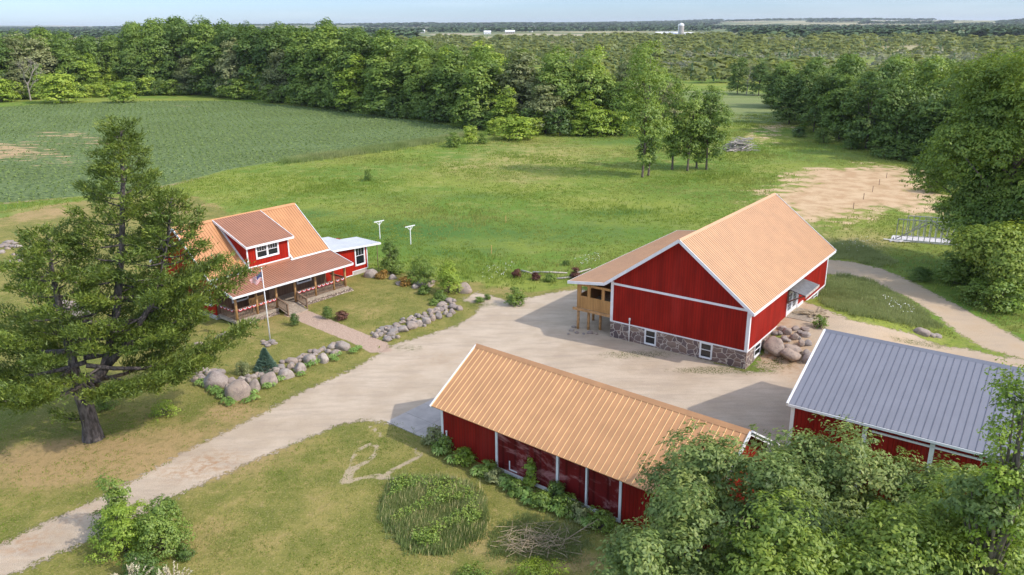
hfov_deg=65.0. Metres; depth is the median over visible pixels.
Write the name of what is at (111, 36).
tree
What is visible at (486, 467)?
plant
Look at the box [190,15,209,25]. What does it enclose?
tree
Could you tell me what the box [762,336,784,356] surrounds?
boulder
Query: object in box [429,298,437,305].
shrub
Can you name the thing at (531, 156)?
meadow grass
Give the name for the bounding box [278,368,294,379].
boulder
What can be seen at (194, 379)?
boulder
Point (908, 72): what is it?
tree
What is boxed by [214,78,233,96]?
bush
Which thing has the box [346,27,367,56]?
tree
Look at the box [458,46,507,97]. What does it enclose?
tree
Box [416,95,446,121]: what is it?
bush
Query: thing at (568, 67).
tree
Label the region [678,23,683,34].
silo
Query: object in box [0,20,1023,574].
ground
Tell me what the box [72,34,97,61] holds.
tree
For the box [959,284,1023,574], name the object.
tree
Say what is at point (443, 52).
tree
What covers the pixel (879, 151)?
bush
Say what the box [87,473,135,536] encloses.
shrub
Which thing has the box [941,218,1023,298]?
tree
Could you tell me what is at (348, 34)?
tree
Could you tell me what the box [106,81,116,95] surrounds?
bush
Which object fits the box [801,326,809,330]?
boulder
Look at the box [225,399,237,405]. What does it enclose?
hosta
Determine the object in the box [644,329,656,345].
window
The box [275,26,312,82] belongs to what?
tree
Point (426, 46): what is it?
tree
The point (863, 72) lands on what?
tree
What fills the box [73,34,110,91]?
tree
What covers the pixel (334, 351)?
boulder
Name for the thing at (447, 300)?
boulder
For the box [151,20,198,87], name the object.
tree
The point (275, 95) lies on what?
bush
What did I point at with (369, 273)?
boulder
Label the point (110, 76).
tree
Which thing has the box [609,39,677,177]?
tree
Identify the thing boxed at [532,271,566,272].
log
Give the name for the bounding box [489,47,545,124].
tree
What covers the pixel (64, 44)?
tree
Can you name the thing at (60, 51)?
tree
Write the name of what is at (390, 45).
tree
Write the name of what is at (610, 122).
bush
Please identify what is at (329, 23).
tree
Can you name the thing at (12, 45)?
tree
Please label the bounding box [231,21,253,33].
tree
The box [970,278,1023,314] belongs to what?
bush
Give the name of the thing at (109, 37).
tree
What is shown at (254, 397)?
hosta
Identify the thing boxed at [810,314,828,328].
shrub
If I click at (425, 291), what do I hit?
shrub
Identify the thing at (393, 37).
tree
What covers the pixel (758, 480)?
tree
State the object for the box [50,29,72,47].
tree
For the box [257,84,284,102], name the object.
bush
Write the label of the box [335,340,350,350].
boulder
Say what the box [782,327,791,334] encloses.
boulder
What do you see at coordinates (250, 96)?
bush
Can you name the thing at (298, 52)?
tree
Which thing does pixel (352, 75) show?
tree
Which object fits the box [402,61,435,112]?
tree
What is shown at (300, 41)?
tree
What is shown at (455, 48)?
tree
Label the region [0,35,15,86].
tree
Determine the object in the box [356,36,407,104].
tree
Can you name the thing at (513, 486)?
plant
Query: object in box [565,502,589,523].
plant
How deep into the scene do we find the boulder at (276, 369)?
60.92 m
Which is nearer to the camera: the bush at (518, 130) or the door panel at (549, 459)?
the door panel at (549, 459)
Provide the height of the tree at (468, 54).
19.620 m
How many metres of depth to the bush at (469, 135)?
175.75 m
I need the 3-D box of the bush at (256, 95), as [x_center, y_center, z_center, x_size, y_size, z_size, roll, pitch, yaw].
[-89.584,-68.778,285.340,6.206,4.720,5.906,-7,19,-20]
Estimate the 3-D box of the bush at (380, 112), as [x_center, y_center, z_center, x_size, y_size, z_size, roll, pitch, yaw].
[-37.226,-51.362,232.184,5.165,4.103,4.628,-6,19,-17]
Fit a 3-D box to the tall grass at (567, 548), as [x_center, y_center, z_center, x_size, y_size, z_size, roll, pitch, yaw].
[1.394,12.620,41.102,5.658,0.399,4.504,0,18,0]
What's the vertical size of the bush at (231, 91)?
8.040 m
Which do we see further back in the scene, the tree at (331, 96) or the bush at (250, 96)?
the bush at (250, 96)
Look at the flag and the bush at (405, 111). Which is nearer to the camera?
the flag
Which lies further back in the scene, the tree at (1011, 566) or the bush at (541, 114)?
the bush at (541, 114)
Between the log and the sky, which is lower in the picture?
the log
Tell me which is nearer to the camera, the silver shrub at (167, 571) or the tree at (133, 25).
the silver shrub at (167, 571)
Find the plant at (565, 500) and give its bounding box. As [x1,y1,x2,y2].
[552,492,581,518]
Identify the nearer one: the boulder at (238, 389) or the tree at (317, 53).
the boulder at (238, 389)
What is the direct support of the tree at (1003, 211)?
on the ground at (378, 388)
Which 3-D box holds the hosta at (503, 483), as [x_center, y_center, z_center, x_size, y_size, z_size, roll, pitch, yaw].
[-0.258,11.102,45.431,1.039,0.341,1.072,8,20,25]
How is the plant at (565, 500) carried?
on the ground at (378, 388)
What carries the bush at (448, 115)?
on the ground at (378, 388)
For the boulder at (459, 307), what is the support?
on the ground at (378, 388)
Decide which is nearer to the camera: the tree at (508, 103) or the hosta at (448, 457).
the hosta at (448, 457)
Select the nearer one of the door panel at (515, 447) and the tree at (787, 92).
the door panel at (515, 447)
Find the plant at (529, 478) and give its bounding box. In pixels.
[521,455,539,487]
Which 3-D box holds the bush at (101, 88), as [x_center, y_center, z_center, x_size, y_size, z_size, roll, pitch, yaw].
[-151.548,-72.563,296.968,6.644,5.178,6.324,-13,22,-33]
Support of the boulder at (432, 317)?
on the ground at (378, 388)
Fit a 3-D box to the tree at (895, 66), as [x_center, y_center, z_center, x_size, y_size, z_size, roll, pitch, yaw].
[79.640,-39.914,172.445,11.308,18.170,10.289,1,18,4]
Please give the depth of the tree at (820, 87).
188.00 m
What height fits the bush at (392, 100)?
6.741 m
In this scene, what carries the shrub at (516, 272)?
on the ground at (378, 388)
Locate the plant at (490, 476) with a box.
[483,467,506,486]
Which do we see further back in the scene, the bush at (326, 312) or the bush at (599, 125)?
the bush at (599, 125)
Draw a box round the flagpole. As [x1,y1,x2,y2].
[261,267,270,339]
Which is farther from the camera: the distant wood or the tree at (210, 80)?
the distant wood
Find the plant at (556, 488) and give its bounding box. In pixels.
[546,480,565,502]
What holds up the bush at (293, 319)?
on the ground at (378, 388)
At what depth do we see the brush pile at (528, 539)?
40.40 m
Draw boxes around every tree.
[0,33,31,86]
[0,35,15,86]
[0,37,26,67]
[0,115,266,443]
[1,58,41,97]
[2,28,29,43]
[3,33,28,52]
[11,34,60,83]
[16,56,43,99]
[22,36,51,73]
[25,24,49,39]
[26,28,65,47]
[27,64,52,91]
[40,37,95,83]
[46,30,81,56]
[49,36,83,67]
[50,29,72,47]
[51,55,84,88]
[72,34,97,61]
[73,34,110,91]
[74,41,106,82]
[74,52,105,91]
[98,35,116,48]
[98,40,125,79]
[101,41,122,80]
[102,67,121,90]
[103,31,120,56]
[110,48,145,84]
[116,26,145,75]
[117,23,143,39]
[118,23,145,73]
[120,29,150,80]
[134,21,158,51]
[134,36,168,85]
[138,25,169,72]
[143,17,170,33]
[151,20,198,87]
[151,48,185,86]
[159,16,191,50]
[166,17,198,77]
[169,55,203,93]
[174,22,216,90]
[182,23,217,91]
[188,46,233,94]
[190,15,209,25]
[191,18,211,33]
[199,25,246,81]
[211,20,230,35]
[211,22,242,53]
[213,37,249,95]
[227,27,270,94]
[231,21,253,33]
[231,24,267,69]
[234,28,262,67]
[237,63,265,98]
[250,25,287,92]
[253,348,277,372]
[258,48,294,100]
[262,23,286,42]
[265,21,294,34]
[266,28,292,92]
[272,31,317,96]
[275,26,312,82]
[285,27,304,44]
[288,68,317,105]
[290,25,354,101]
[290,28,312,82]
[295,25,340,82]
[307,22,336,52]
[309,18,338,39]
[317,51,349,109]
[329,33,372,102]
[332,53,373,109]
[334,27,374,87]
[341,26,369,42]
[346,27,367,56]
[354,63,409,115]
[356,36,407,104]
[359,33,403,95]
[363,28,403,84]
[368,34,402,67]
[372,28,403,49]
[389,38,434,109]
[391,43,435,101]
[402,37,436,52]
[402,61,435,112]
[403,36,435,67]
[408,39,437,68]
[423,50,468,117]
[423,57,461,118]
[430,44,458,69]
[434,46,464,95]
[439,43,469,91]
[447,59,499,124]
[449,50,504,120]
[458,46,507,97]
[464,45,485,63]
[469,40,507,92]
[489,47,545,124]
[489,88,519,128]
[493,48,541,115]
[521,81,571,132]
[529,53,579,121]
[538,45,577,107]
[567,50,617,121]
[569,44,616,116]
[571,91,598,131]
[589,525,685,574]
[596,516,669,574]
[604,82,642,127]
[608,54,648,119]
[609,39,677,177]
[614,55,653,111]
[635,418,752,553]
[637,123,662,175]
[639,481,737,574]
[650,75,690,109]
[651,73,683,115]
[651,81,681,119]
[657,82,691,169]
[672,83,711,170]
[687,129,712,168]
[688,85,734,169]
[704,444,845,574]
[710,486,855,574]
[726,57,752,93]
[732,413,938,564]
[746,64,754,94]
[747,58,770,94]
[758,64,794,107]
[763,63,792,107]
[766,65,788,103]
[767,61,797,83]
[770,73,812,123]
[783,58,827,121]
[787,63,831,115]
[793,57,828,87]
[796,68,831,131]
[808,56,831,75]
[810,498,985,574]
[813,54,868,131]
[814,74,860,138]
[826,50,872,105]
[827,53,863,112]
[839,67,895,147]
[853,57,908,139]
[863,60,905,120]
[865,74,927,149]
[866,57,917,99]
[876,451,1020,574]
[884,52,919,77]
[886,460,1023,574]
[891,58,952,131]
[898,53,949,141]
[899,46,1023,255]
[902,98,946,155]
[911,54,960,97]
[913,44,1023,235]
[916,65,980,161]
[937,117,1023,254]
[937,382,1023,574]
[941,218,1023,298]
[943,185,1023,266]
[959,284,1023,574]
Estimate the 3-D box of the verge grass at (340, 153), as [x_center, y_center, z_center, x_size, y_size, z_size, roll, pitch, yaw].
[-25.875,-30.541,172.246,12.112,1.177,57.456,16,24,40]
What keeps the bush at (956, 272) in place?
on the ground at (378, 388)
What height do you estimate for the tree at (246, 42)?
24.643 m
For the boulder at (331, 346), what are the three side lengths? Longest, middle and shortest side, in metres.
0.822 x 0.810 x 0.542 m
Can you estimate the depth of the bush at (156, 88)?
302.68 m
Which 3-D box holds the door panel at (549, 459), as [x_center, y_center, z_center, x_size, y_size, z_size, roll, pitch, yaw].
[2.124,9.982,44.658,0.820,2.710,0.080,14,23,37]
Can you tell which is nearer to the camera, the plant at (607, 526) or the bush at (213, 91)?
the plant at (607, 526)
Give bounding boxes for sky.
[0,0,1023,25]
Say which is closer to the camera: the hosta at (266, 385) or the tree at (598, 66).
the hosta at (266, 385)
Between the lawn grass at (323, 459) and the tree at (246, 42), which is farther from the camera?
the tree at (246, 42)
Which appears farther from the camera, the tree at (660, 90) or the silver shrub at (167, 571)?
the tree at (660, 90)
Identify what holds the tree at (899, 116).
on the ground at (378, 388)
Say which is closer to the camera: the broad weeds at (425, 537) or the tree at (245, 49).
the broad weeds at (425, 537)
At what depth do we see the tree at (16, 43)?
294.76 m
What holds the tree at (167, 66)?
on the ground at (378, 388)
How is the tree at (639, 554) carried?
on the ground at (378, 388)
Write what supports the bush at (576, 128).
on the ground at (378, 388)
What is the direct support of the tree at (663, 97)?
on the ground at (378, 388)
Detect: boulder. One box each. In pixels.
[190,375,197,382]
[203,370,228,388]
[216,369,225,373]
[224,379,251,400]
[228,377,235,383]
[246,374,257,379]
[249,379,259,392]
[260,372,277,386]
[271,367,279,372]
[277,364,284,368]
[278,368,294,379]
[285,357,297,363]
[287,363,293,368]
[294,362,306,372]
[303,353,315,364]
[317,353,328,363]
[327,343,334,349]
[330,349,340,355]
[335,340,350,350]
[363,269,377,277]
[383,336,391,341]
[386,331,395,335]
[389,274,396,279]
[389,327,398,333]
[398,325,408,331]
[407,321,417,329]
[415,320,422,326]
[422,317,430,323]
[423,280,434,286]
[429,314,435,320]
[435,312,441,319]
[436,301,445,306]
[444,298,452,302]
[449,304,458,309]
[456,305,462,310]
[457,282,471,293]
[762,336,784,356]
[780,335,787,341]
[780,348,800,360]
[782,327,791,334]
[784,344,801,352]
[789,333,798,339]
[791,326,798,330]
[798,339,804,346]
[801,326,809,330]
[801,331,810,337]
[802,349,810,355]
[802,353,810,363]
[805,339,811,345]
[912,327,930,336]
[934,333,941,338]
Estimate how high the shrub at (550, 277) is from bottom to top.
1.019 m
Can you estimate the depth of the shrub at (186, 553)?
39.51 m
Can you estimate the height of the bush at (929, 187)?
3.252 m
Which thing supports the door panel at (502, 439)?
in the shed at (586, 441)
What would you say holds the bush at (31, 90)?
on the ground at (378, 388)
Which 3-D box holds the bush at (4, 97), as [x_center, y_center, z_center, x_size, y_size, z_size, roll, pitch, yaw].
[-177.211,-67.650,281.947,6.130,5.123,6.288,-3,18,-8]
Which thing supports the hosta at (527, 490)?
on the ground at (378, 388)
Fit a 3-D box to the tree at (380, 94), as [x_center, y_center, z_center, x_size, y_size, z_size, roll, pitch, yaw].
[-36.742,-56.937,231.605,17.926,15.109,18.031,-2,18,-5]
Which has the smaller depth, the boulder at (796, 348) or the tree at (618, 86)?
the boulder at (796, 348)
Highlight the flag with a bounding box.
[250,272,262,284]
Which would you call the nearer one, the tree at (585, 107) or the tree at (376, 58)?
the tree at (585, 107)
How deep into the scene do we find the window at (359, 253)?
84.47 m
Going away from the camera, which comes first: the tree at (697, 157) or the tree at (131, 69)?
the tree at (697, 157)
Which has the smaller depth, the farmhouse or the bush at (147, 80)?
the farmhouse
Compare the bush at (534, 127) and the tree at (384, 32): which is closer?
the bush at (534, 127)
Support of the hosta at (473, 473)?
on the ground at (378, 388)
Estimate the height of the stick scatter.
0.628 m
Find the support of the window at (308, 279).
in the farmhouse
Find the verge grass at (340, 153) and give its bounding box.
[273,131,464,164]
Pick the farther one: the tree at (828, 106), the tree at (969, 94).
the tree at (828, 106)
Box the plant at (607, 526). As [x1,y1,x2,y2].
[586,505,617,535]
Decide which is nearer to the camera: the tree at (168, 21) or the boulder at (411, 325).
the boulder at (411, 325)
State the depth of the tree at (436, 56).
241.69 m
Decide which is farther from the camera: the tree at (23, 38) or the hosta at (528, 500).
the tree at (23, 38)
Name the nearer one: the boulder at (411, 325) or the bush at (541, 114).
the boulder at (411, 325)
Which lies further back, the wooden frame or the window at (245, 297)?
the wooden frame
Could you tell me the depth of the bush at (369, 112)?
235.70 m
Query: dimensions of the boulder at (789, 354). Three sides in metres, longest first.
1.675 x 1.579 x 0.891 m
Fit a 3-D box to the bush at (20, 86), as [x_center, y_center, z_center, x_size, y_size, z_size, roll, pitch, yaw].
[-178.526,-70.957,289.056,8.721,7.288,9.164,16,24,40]
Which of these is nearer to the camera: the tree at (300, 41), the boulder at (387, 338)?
the boulder at (387, 338)
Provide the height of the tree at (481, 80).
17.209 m
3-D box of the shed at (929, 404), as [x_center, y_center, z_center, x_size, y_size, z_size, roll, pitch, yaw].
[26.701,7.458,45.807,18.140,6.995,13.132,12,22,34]
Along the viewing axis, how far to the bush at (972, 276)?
79.17 m
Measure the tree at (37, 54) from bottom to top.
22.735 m
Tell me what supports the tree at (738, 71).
on the ground at (378, 388)
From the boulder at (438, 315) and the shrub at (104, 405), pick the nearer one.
the shrub at (104, 405)
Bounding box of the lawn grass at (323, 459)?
[0,291,720,574]
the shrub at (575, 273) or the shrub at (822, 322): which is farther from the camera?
the shrub at (575, 273)
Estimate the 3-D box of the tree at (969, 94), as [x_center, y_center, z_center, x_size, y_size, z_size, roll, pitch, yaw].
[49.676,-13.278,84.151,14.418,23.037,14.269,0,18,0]
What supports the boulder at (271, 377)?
on the ground at (378, 388)
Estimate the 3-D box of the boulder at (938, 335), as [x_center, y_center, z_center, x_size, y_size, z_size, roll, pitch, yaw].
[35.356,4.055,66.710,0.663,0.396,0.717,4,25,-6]
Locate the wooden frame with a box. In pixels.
[893,215,960,244]
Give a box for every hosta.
[195,378,203,385]
[206,384,219,391]
[209,387,223,393]
[215,391,224,397]
[220,396,232,403]
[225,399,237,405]
[248,394,260,399]
[262,382,272,387]
[432,445,449,455]
[444,454,457,463]
[469,464,482,475]
[498,473,511,484]
[499,480,508,490]
[515,486,534,496]
[519,494,531,504]
[545,500,557,509]
[550,504,565,516]
[573,512,591,523]
[581,516,596,526]
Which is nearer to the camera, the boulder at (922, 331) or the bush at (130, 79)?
the boulder at (922, 331)
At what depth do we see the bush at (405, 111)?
224.08 m
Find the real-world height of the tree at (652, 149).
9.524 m
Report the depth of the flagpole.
66.15 m
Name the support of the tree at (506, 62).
on the ground at (378, 388)
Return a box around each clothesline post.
[374,220,383,236]
[405,225,414,243]
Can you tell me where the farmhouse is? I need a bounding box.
[149,203,380,323]
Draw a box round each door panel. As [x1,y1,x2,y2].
[498,433,507,470]
[508,437,523,476]
[524,443,543,485]
[544,451,555,486]
[559,457,585,503]
[588,469,618,517]
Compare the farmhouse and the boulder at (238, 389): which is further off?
the farmhouse
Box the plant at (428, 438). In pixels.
[420,423,443,445]
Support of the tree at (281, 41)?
on the ground at (378, 388)
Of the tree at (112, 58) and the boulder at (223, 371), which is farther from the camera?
the tree at (112, 58)
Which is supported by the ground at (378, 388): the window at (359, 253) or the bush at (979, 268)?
the bush at (979, 268)
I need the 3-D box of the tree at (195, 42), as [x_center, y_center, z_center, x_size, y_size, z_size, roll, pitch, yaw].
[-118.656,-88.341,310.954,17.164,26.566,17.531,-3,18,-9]
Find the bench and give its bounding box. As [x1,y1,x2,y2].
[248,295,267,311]
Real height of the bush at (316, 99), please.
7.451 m
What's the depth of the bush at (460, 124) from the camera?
204.98 m
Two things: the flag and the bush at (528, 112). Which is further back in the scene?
the bush at (528, 112)
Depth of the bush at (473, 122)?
200.08 m
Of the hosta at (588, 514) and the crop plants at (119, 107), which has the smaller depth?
the hosta at (588, 514)
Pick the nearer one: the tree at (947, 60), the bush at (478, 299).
the bush at (478, 299)
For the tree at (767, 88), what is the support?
on the ground at (378, 388)
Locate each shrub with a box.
[84,498,157,565]
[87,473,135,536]
[93,399,119,411]
[110,558,153,574]
[119,548,167,574]
[132,494,195,560]
[146,399,180,421]
[156,561,192,574]
[172,542,196,562]
[234,360,252,375]
[334,310,348,320]
[374,270,387,279]
[379,238,401,272]
[391,261,407,273]
[398,276,410,286]
[405,254,439,285]
[417,284,430,294]
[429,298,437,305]
[432,289,447,301]
[435,260,464,293]
[451,560,495,574]
[503,555,571,574]
[511,269,521,277]
[530,272,540,280]
[544,272,556,281]
[562,259,569,265]
[569,267,580,278]
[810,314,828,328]
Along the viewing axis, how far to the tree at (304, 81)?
260.31 m
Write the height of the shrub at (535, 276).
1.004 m
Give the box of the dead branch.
[562,513,612,541]
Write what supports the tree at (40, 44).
on the ground at (378, 388)
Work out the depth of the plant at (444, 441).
49.19 m
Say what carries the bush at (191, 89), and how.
on the ground at (378, 388)
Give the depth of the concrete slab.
53.45 m
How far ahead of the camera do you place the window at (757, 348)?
62.48 m
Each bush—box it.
[0,79,21,101]
[0,87,15,100]
[5,81,25,98]
[24,81,44,98]
[31,70,89,102]
[68,82,87,96]
[79,85,94,96]
[92,84,111,97]
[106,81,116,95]
[107,81,138,102]
[118,77,143,94]
[135,75,158,95]
[142,80,164,94]
[160,79,182,95]
[178,85,190,94]
[183,76,202,94]
[209,87,218,96]
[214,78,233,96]
[220,78,248,98]
[243,83,254,98]
[252,88,264,99]
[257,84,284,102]
[269,88,288,102]
[284,95,292,103]
[288,89,310,104]
[289,313,298,324]
[306,88,333,106]
[307,97,317,106]
[319,90,335,108]
[321,306,332,317]
[336,99,354,110]
[338,98,353,110]
[349,100,364,112]
[363,168,372,179]
[365,103,375,113]
[376,105,387,115]
[381,96,402,117]
[396,104,414,117]
[409,97,429,118]
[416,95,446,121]
[444,113,455,122]
[444,132,463,147]
[456,114,471,126]
[461,124,478,143]
[462,108,494,128]
[474,296,483,302]
[477,133,488,143]
[482,107,506,128]
[485,118,501,134]
[491,113,537,140]
[504,286,527,306]
[519,107,541,129]
[528,115,543,134]
[533,110,554,132]
[543,104,574,134]
[569,119,587,135]
[579,106,616,136]
[603,116,619,133]
[609,110,637,135]
[791,126,806,136]
[813,128,834,142]
[840,135,864,148]
[866,135,902,157]
[886,139,917,159]
[904,144,931,162]
[906,266,935,281]
[919,174,950,191]
[931,250,975,286]
[953,278,999,305]
[959,256,989,286]
[970,265,1023,295]
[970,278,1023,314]
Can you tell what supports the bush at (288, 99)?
on the ground at (378, 388)
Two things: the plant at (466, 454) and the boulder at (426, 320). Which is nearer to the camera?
the plant at (466, 454)
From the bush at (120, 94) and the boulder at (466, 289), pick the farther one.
the bush at (120, 94)
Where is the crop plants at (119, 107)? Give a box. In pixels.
[0,100,463,200]
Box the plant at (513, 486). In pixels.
[503,476,526,497]
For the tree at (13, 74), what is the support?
on the ground at (378, 388)
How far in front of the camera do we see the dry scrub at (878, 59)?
570.21 m
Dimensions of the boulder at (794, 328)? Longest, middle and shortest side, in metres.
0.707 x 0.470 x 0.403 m
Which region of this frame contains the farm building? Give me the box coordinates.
[505,30,514,33]
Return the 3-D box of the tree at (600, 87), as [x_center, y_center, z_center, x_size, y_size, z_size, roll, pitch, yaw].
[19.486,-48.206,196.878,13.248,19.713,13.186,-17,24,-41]
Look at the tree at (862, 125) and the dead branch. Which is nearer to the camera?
the dead branch
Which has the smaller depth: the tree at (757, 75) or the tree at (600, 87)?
the tree at (600, 87)
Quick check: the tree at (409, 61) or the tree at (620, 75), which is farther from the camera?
the tree at (409, 61)
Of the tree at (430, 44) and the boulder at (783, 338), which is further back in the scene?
the tree at (430, 44)
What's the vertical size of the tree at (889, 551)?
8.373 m
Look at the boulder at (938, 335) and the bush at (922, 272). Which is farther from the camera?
the bush at (922, 272)
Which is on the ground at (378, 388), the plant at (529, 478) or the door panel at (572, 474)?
the plant at (529, 478)
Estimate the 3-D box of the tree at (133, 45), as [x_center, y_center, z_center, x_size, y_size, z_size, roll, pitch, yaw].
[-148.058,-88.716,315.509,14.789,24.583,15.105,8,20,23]
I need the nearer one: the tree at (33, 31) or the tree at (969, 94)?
the tree at (969, 94)
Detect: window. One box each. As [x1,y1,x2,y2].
[232,296,248,302]
[255,242,278,259]
[297,277,311,283]
[354,247,365,265]
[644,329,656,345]
[699,341,712,359]
[753,341,760,358]
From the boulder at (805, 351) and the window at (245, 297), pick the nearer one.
the boulder at (805, 351)
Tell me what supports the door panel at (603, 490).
in the shed at (586, 441)
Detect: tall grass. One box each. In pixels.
[376,469,491,557]
[484,510,594,564]
[816,272,943,329]
[829,238,898,267]
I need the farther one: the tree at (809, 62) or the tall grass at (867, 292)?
the tree at (809, 62)
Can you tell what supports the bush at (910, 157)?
on the ground at (378, 388)
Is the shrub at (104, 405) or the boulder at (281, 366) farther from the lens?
the boulder at (281, 366)
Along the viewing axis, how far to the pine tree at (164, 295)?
48.80 m
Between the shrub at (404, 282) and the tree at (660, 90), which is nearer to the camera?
the shrub at (404, 282)
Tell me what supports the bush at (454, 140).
on the ground at (378, 388)
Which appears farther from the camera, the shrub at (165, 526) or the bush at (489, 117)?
the bush at (489, 117)
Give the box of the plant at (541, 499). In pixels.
[529,489,551,511]
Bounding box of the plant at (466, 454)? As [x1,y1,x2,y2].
[453,446,478,466]
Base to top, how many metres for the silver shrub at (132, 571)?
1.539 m
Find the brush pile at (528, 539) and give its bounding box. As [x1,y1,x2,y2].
[490,519,581,561]
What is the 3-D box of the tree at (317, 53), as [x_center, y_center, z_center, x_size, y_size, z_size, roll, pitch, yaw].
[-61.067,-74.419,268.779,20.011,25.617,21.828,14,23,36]
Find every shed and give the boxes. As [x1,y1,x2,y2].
[429,343,779,551]
[786,329,1023,499]
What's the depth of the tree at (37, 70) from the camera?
291.37 m
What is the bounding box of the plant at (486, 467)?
[476,459,497,477]
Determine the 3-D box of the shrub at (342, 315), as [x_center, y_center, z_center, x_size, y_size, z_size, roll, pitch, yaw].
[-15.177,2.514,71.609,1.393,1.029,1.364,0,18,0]
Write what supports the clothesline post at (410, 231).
on the ground at (378, 388)
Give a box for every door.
[269,288,277,298]
[787,291,792,314]
[791,292,796,310]
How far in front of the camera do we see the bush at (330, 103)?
251.09 m
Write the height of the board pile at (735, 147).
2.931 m
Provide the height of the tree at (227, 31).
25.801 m
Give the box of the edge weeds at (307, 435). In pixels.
[1,287,1017,568]
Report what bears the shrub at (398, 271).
on the ground at (378, 388)
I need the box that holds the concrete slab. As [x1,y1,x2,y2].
[387,399,440,438]
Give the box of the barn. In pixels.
[567,193,836,368]
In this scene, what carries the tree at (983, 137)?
on the ground at (378, 388)
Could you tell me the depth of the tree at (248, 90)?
284.91 m
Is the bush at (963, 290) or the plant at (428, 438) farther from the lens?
the bush at (963, 290)
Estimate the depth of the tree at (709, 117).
140.65 m
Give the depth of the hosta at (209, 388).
57.72 m
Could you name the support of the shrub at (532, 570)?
on the ground at (378, 388)
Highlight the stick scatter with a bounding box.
[792,306,829,316]
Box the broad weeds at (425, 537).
[386,472,482,545]
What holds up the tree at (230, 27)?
on the ground at (378, 388)
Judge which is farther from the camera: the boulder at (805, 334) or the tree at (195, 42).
the tree at (195, 42)
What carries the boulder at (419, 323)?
on the ground at (378, 388)
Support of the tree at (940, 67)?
on the ground at (378, 388)
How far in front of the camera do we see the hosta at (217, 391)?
57.22 m
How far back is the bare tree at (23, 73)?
282.91 m
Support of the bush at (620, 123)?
on the ground at (378, 388)
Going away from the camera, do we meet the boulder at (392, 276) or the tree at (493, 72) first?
the boulder at (392, 276)
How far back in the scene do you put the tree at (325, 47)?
254.68 m
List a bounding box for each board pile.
[723,136,758,151]
[883,235,909,241]
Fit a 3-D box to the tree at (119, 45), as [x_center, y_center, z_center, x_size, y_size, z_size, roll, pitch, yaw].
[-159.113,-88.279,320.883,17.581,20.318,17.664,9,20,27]
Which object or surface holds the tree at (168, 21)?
on the ground at (378, 388)
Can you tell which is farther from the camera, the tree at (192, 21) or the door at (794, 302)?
the tree at (192, 21)
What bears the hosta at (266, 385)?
on the ground at (378, 388)
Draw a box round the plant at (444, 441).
[430,434,455,454]
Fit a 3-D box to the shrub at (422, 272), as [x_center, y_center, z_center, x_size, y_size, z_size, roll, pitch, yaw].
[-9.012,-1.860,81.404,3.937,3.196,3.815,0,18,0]
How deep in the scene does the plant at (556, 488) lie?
43.71 m
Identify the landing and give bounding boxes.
[787,308,814,321]
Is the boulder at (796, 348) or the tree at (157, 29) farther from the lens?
the tree at (157, 29)
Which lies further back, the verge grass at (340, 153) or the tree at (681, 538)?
the verge grass at (340, 153)
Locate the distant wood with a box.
[0,18,1023,41]
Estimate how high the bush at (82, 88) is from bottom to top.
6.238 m
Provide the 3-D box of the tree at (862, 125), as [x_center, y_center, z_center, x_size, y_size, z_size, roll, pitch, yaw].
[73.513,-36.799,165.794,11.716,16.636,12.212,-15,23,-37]
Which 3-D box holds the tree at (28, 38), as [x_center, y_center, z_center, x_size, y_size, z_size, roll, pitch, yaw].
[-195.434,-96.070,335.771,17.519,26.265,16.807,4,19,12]
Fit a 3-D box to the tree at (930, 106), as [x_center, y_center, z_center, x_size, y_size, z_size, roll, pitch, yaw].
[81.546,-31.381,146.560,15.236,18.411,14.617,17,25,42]
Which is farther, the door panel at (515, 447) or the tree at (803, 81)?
the tree at (803, 81)
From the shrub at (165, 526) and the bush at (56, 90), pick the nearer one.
the shrub at (165, 526)
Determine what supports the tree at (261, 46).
on the ground at (378, 388)
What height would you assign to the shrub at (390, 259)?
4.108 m
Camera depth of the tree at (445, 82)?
213.50 m
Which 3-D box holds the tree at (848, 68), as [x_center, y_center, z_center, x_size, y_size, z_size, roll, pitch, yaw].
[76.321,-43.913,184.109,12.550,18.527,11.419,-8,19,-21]
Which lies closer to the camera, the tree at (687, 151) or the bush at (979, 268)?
the bush at (979, 268)
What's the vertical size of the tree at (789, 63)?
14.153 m
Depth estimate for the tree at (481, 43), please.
236.85 m
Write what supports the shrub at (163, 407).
on the ground at (378, 388)
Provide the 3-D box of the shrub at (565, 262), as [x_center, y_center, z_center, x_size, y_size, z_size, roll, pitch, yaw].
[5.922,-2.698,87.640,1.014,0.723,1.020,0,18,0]
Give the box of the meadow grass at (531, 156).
[0,113,1023,338]
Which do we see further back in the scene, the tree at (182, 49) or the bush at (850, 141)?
the tree at (182, 49)
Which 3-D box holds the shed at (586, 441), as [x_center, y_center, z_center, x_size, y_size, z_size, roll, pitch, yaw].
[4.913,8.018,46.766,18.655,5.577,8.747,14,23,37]
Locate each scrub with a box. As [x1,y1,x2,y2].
[369,30,1023,80]
[661,34,1023,70]
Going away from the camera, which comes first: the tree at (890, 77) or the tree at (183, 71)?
the tree at (890, 77)
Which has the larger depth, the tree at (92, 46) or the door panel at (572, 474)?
the tree at (92, 46)
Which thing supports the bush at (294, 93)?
on the ground at (378, 388)
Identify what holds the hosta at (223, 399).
on the ground at (378, 388)
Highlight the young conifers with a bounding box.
[411,33,1023,80]
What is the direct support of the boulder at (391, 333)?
on the ground at (378, 388)

